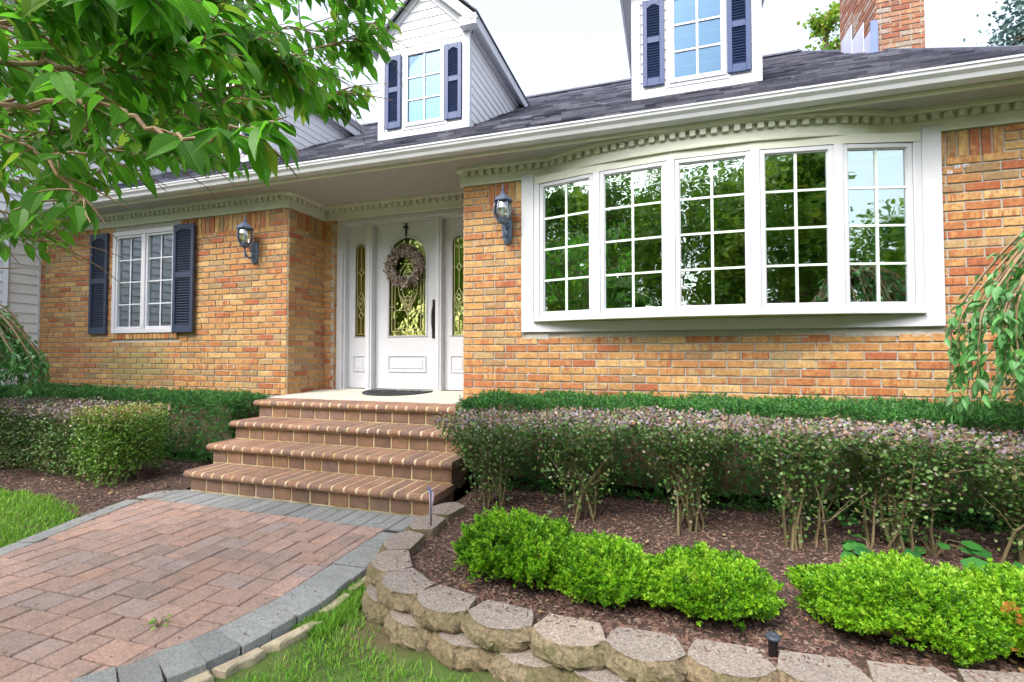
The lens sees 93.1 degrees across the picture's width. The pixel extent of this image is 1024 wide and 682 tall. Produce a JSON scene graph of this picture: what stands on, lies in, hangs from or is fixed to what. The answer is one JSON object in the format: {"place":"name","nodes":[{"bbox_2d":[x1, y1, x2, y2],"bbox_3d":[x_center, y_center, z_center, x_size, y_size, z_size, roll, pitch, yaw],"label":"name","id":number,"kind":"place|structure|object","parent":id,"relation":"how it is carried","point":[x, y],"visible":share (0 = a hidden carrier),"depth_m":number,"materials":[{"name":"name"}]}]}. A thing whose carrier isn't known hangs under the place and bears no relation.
{"place":"outdoors","nodes":[
{"label":"outdoors","id":0,"kind":"place"},
{"bbox_2d":[0,486,83,547],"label":"lawn grass","id":1,"kind":"structure","parent":0,"point":[5,496],"depth_m":3.40,"materials":[{"name":"green plant"}]},
{"bbox_2d":[0,499,384,681],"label":"path","id":2,"kind":"structure","parent":0,"point":[86,594],"depth_m":2.41,"materials":[{"name":"brown brick"}]},
{"bbox_2d":[149,614,171,629],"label":"joint weed","id":3,"kind":"object","parent":2,"relation":"on","point":[151,622],"visible":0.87,"depth_m":1.98,"materials":[{"name":"green plant"}]},
{"bbox_2d":[0,491,405,656],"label":"path debris","id":4,"kind":"object","parent":2,"relation":"on","point":[220,550],"visible":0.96,"depth_m":2.60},
{"bbox_2d":[0,487,501,681],"bbox_3d":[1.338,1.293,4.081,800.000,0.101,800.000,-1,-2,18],"label":"ground","id":5,"kind":"structure","parent":0,"point":[267,662],"depth_m":1.84,"materials":[{"name":"green plant"}]},
{"bbox_2d":[0,443,212,515],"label":"mulch","id":6,"kind":"object","parent":5,"relation":"on","point":[8,479],"visible":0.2,"depth_m":4.23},
{"bbox_2d":[0,304,51,396],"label":"weeping tree","id":7,"kind":"object","parent":6,"relation":"on","point":[15,343],"visible":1,"depth_m":4.66,"materials":[{"name":"green plant"}]},
{"bbox_2d":[0,396,59,464],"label":"barberry shrub","id":8,"kind":"object","parent":6,"relation":"on","point":[8,424],"visible":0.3,"depth_m":4.86,"materials":[{"name":"green plant"}]},
{"bbox_2d":[0,396,101,474],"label":"barberry shrub","id":9,"kind":"object","parent":6,"relation":"on","point":[28,434],"visible":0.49,"depth_m":4.55,"materials":[{"name":"green plant"}]},
{"bbox_2d":[26,398,149,480],"bbox_3d":[-3.945,0.906,4.519,0.924,0.710,0.774,-1,-2,18],"label":"barberry shrub","id":10,"kind":"object","parent":6,"relation":"on","point":[64,424],"visible":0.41,"depth_m":4.34,"materials":[{"name":"green plant"}]},
{"bbox_2d":[61,402,191,487],"bbox_3d":[-3.396,0.896,4.338,0.852,0.716,0.792,-1,-2,18],"label":"barberry shrub","id":11,"kind":"object","parent":6,"relation":"on","point":[111,428],"visible":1,"depth_m":4.19,"materials":[{"name":"green plant"}]},
{"bbox_2d":[0,381,269,462],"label":"yew hedge","id":12,"kind":"object","parent":6,"relation":"on","point":[210,415],"visible":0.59,"depth_m":4.97,"materials":[{"name":"green plant"}]},
{"bbox_2d":[0,450,1023,672],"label":"fallen leaves","id":13,"kind":"object","parent":6,"relation":"on","point":[811,623],"visible":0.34,"depth_m":2.62,"materials":[{"name":"brown plant"}]},
{"bbox_2d":[183,669,213,681],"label":"edging stone","id":14,"kind":"object","parent":5,"relation":"on","point":[206,676],"visible":1,"depth_m":1.71,"materials":[{"name":"beige stone"}]},
{"bbox_2d":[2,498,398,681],"bbox_3d":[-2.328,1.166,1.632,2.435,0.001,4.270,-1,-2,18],"label":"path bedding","id":15,"kind":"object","parent":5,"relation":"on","point":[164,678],"visible":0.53,"depth_m":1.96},
{"bbox_2d":[0,0,414,284],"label":"cherry tree","id":16,"kind":"object","parent":5,"relation":"on","point":[149,53],"visible":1,"depth_m":1.42,"materials":[{"name":"green plant"}]},
{"bbox_2d":[0,489,417,681],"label":"path border","id":17,"kind":"object","parent":5,"relation":"on","point":[185,660],"visible":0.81,"depth_m":2.23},
{"bbox_2d":[211,648,265,678],"bbox_3d":[-1.014,1.214,1.812,0.053,0.052,0.180,-1,-2,37],"label":"edging stone","id":18,"kind":"object","parent":5,"relation":"on","point":[226,670],"visible":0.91,"depth_m":1.80,"materials":[{"name":"beige stone"}]},
{"bbox_2d":[261,621,322,652],"bbox_3d":[-0.896,1.219,1.983,0.047,0.052,0.249,-1,-2,35],"label":"edging stone","id":19,"kind":"object","parent":5,"relation":"on","point":[282,641],"visible":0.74,"depth_m":1.95,"materials":[{"name":"beige stone"}]},
{"bbox_2d":[287,575,365,638],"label":"lawn grass","id":20,"kind":"structure","parent":5,"relation":"on","point":[353,602],"depth_m":2.14,"materials":[{"name":"green plant"}]},
{"bbox_2d":[316,593,349,615],"bbox_3d":[-0.813,1.226,2.229,0.053,0.052,0.194,-1,-2,18],"label":"edging stone","id":21,"kind":"object","parent":5,"relation":"on","point":[333,604],"visible":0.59,"depth_m":2.21,"materials":[{"name":"beige stone"}]},
{"bbox_2d":[183,389,486,516],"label":"front steps","id":22,"kind":"structure","parent":5,"relation":"on","point":[349,449],"depth_m":3.95,"materials":[{"name":"brick"}]},
{"bbox_2d":[362,389,432,395],"bbox_3d":[-1.337,0.568,5.337,0.790,0.034,0.474,-1,-2,18],"label":"doormat","id":23,"kind":"object","parent":22,"relation":"on","point":[379,392],"visible":1,"depth_m":5.29,"materials":[{"name":"rubber"}]},
{"bbox_2d":[211,608,475,681],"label":"lawn grass","id":24,"kind":"structure","parent":5,"relation":"on","point":[342,645],"depth_m":1.83,"materials":[{"name":"green plant"}]},
{"bbox_2d":[346,576,365,592],"bbox_3d":[-0.748,1.232,2.457,0.049,0.052,0.220,-1,-2,18],"label":"edging stone","id":25,"kind":"object","parent":5,"relation":"on","point":[362,581],"visible":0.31,"depth_m":2.40,"materials":[{"name":"beige stone"}]},
{"bbox_2d":[0,0,1023,417],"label":"brick house","id":26,"kind":"structure","parent":5,"relation":"on","point":[864,184],"depth_m":5.35,"materials":[{"name":"brick"}]},
{"bbox_2d":[111,226,172,333],"bbox_3d":[-4.568,-0.744,6.092,1.110,1.294,0.137,-1,-2,18],"label":"window frame","id":27,"kind":"structure","parent":26,"relation":"in","point":[145,273],"depth_m":6.05,"materials":[{"name":"paint"}]},
{"bbox_2d":[236,214,257,263],"bbox_3d":[-2.955,-1.141,5.419,0.192,0.535,0.244,-1,-2,18],"label":"wall lantern","id":28,"kind":"object","parent":26,"relation":"attached to","point":[245,226],"depth_m":5.39,"materials":[{"name":"metal"}]},
{"bbox_2d":[335,208,463,391],"bbox_3d":[-1.210,-0.439,5.732,1.935,2.100,0.220,-1,-2,18],"label":"door unit","id":29,"kind":"structure","parent":26,"relation":"in","point":[394,338],"depth_m":5.79,"materials":[{"name":"paint"}]},
{"bbox_2d":[403,223,407,245],"bbox_3d":[-1.264,-1.253,5.773,0.064,0.336,0.089,-1,-2,18],"label":"wreath hanger","id":30,"kind":"object","parent":29,"relation":"attached to","point":[405,227],"visible":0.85,"depth_m":5.77,"materials":[{"name":"black metal"}]},
{"bbox_2d":[383,242,425,289],"bbox_3d":[-1.276,-0.882,5.721,0.578,0.571,0.157,-1,-2,18],"label":"wreath","id":31,"kind":"object","parent":30,"relation":"hanging from","point":[416,259],"visible":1,"depth_m":5.71,"materials":[{"name":"brown plant"}]},
{"bbox_2d":[493,185,512,244],"bbox_3d":[-0.074,-1.178,4.483,0.192,0.535,0.244,-1,-2,18],"label":"wall lantern","id":32,"kind":"object","parent":26,"relation":"attached to","point":[502,198],"depth_m":4.45,"materials":[{"name":"metal"}]},
{"bbox_2d":[681,297,734,305],"bbox_3d":[1.598,-0.293,4.021,0.440,0.110,0.160,-1,-2,18],"label":"planter box","id":33,"kind":"object","parent":26,"relation":"on","point":[708,301],"visible":0.33,"depth_m":3.94,"materials":[{"name":"wood"}]},
{"bbox_2d":[521,118,945,332],"bbox_3d":[1.596,-0.877,3.976,3.205,1.565,0.397,-1,-2,18],"label":"bow window","id":34,"kind":"structure","parent":26,"relation":"in","point":[918,155],"depth_m":3.73,"materials":[{"name":"paint"}]},
{"bbox_2d":[777,289,809,302],"bbox_3d":[2.216,-0.319,3.820,0.230,0.150,0.230,-1,-2,18],"label":"flower pot","id":35,"kind":"object","parent":26,"relation":"on","point":[787,296],"visible":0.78,"depth_m":3.74,"materials":[{"name":"ceramic"}]},
{"bbox_2d":[362,502,1023,681],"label":"retaining wall","id":36,"kind":"structure","parent":5,"relation":"on","point":[458,633],"depth_m":1.73,"materials":[{"name":"beige stone"}]},
{"bbox_2d":[428,486,433,525],"bbox_3d":[-0.477,0.990,2.839,0.036,0.278,0.010,0,-2,10],"label":"garden stake","id":37,"kind":"object","parent":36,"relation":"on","point":[431,494],"visible":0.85,"depth_m":2.84,"materials":[{"name":"white metal"}]},
{"bbox_2d":[395,506,1023,681],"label":"wall debris","id":38,"kind":"object","parent":36,"relation":"on","point":[705,648],"depth_m":1.71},
{"bbox_2d":[797,1,840,49],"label":"leafy tree","id":39,"kind":"object","parent":5,"relation":"on","point":[821,25],"visible":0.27,"depth_m":14.11,"materials":[{"name":"green plant"}]},
{"bbox_2d":[963,0,1023,45],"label":"conifer","id":40,"kind":"object","parent":5,"relation":"on","point":[1017,37],"visible":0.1,"depth_m":13.05,"materials":[{"name":"green plant"}]},
{"bbox_2d":[210,0,1023,123],"label":"sky","id":41,"kind":"structure","parent":0,"point":[547,45],"materials":[{"name":"white"}]},
{"bbox_2d":[410,475,1023,680],"bbox_3d":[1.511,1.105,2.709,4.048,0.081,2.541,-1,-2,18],"label":"mulch","id":42,"kind":"object","parent":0,"point":[606,627],"visible":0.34,"depth_m":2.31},
{"bbox_2d":[428,407,547,509],"bbox_3d":[-0.115,0.822,3.381,0.824,0.691,0.844,-1,-2,18],"label":"barberry shrub","id":43,"kind":"object","parent":42,"relation":"on","point":[486,450],"visible":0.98,"depth_m":3.21,"materials":[{"name":"green plant"}]},
{"bbox_2d":[450,502,581,589],"bbox_3d":[0.036,0.960,2.331,0.648,0.317,0.591,-1,-2,18],"label":"dwarf evergreen","id":44,"kind":"object","parent":42,"relation":"on","point":[519,545],"visible":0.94,"depth_m":2.19,"materials":[{"name":"green plant"}]},
{"bbox_2d":[520,406,640,524],"bbox_3d":[0.457,0.793,3.053,0.741,0.730,0.740,-1,-2,18],"label":"barberry shrub","id":45,"kind":"object","parent":42,"relation":"on","point":[567,450],"visible":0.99,"depth_m":2.99,"materials":[{"name":"green plant"}]},
{"bbox_2d":[547,529,653,607],"bbox_3d":[0.388,0.990,2.159,0.545,0.249,0.543,-1,-2,18],"label":"dwarf evergreen","id":46,"kind":"object","parent":42,"relation":"on","point":[603,568],"visible":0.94,"depth_m":2.02,"materials":[{"name":"green plant"}]},
{"bbox_2d":[624,405,764,535],"bbox_3d":[1.063,0.783,2.874,0.799,0.744,0.750,-1,-2,18],"label":"barberry shrub","id":47,"kind":"object","parent":42,"relation":"on","point":[673,442],"visible":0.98,"depth_m":2.83,"materials":[{"name":"green plant"}]},
{"bbox_2d":[641,540,787,631],"bbox_3d":[0.805,0.969,2.005,0.594,0.282,0.587,-1,-2,18],"label":"dwarf evergreen","id":48,"kind":"object","parent":42,"relation":"on","point":[698,579],"visible":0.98,"depth_m":1.88,"materials":[{"name":"green plant"}]},
{"bbox_2d":[455,387,1023,534],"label":"yew hedge","id":49,"kind":"object","parent":42,"relation":"on","point":[738,480],"visible":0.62,"depth_m":3.28,"materials":[{"name":"green plant"}]},
{"bbox_2d":[765,630,780,657],"bbox_3d":[0.913,1.070,1.696,0.048,0.094,0.048,-1,-2,18],"label":"path light","id":50,"kind":"object","parent":42,"relation":"on","point":[773,638],"visible":0.95,"depth_m":1.68,"materials":[{"name":"black metal"}]},
{"bbox_2d":[719,412,894,552],"bbox_3d":[1.594,0.785,2.658,0.848,0.726,0.686,-1,-2,18],"label":"barberry shrub","id":51,"kind":"object","parent":42,"relation":"on","point":[770,452],"visible":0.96,"depth_m":2.58,"materials":[{"name":"green plant"}]},
{"bbox_2d":[827,511,858,525],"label":"broadleaf weed","id":52,"kind":"object","parent":42,"relation":"on","point":[851,520],"visible":0.84,"depth_m":2.83,"materials":[{"name":"green plant"}]},
{"bbox_2d":[840,534,876,557],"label":"broadleaf weed","id":53,"kind":"object","parent":42,"relation":"on","point":[849,547],"visible":0.72,"depth_m":2.48,"materials":[{"name":"green plant"}]},
{"bbox_2d":[784,549,1014,667],"bbox_3d":[1.429,0.962,1.817,0.719,0.285,0.558,-1,-2,18],"label":"dwarf evergreen","id":54,"kind":"object","parent":42,"relation":"on","point":[896,596],"visible":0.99,"depth_m":1.71,"materials":[{"name":"green plant"}]},
{"bbox_2d":[816,417,1015,554],"bbox_3d":[2.030,0.787,2.555,0.680,0.715,0.738,-1,-2,18],"label":"barberry shrub","id":55,"kind":"object","parent":42,"relation":"on","point":[887,461],"visible":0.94,"depth_m":2.49,"materials":[{"name":"green plant"}]},
{"bbox_2d":[901,527,991,558],"bbox_3d":[2.223,1.067,2.555,0.375,0.132,0.335,-1,-2,18],"label":"broadleaf weed","id":56,"kind":"object","parent":42,"relation":"on","point":[972,547],"visible":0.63,"depth_m":2.46,"materials":[{"name":"green plant"}]},
{"bbox_2d":[933,424,1023,565],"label":"barberry shrub","id":57,"kind":"object","parent":42,"relation":"on","point":[1013,457],"visible":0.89,"depth_m":2.34,"materials":[{"name":"green plant"}]},
{"bbox_2d":[942,229,1023,425],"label":"weeping tree","id":58,"kind":"object","parent":42,"relation":"on","point":[1008,342],"visible":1,"depth_m":2.47,"materials":[{"name":"green plant"}]},
{"bbox_2d":[953,557,1023,658],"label":"dwarf evergreen","id":59,"kind":"object","parent":42,"relation":"on","point":[1000,588],"visible":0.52,"depth_m":1.70,"materials":[{"name":"green plant"}]},
{"bbox_2d":[960,557,1023,569],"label":"broadleaf weed","id":60,"kind":"object","parent":42,"relation":"on","point":[977,561],"visible":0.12,"depth_m":2.21,"materials":[{"name":"green plant"}]}
]}

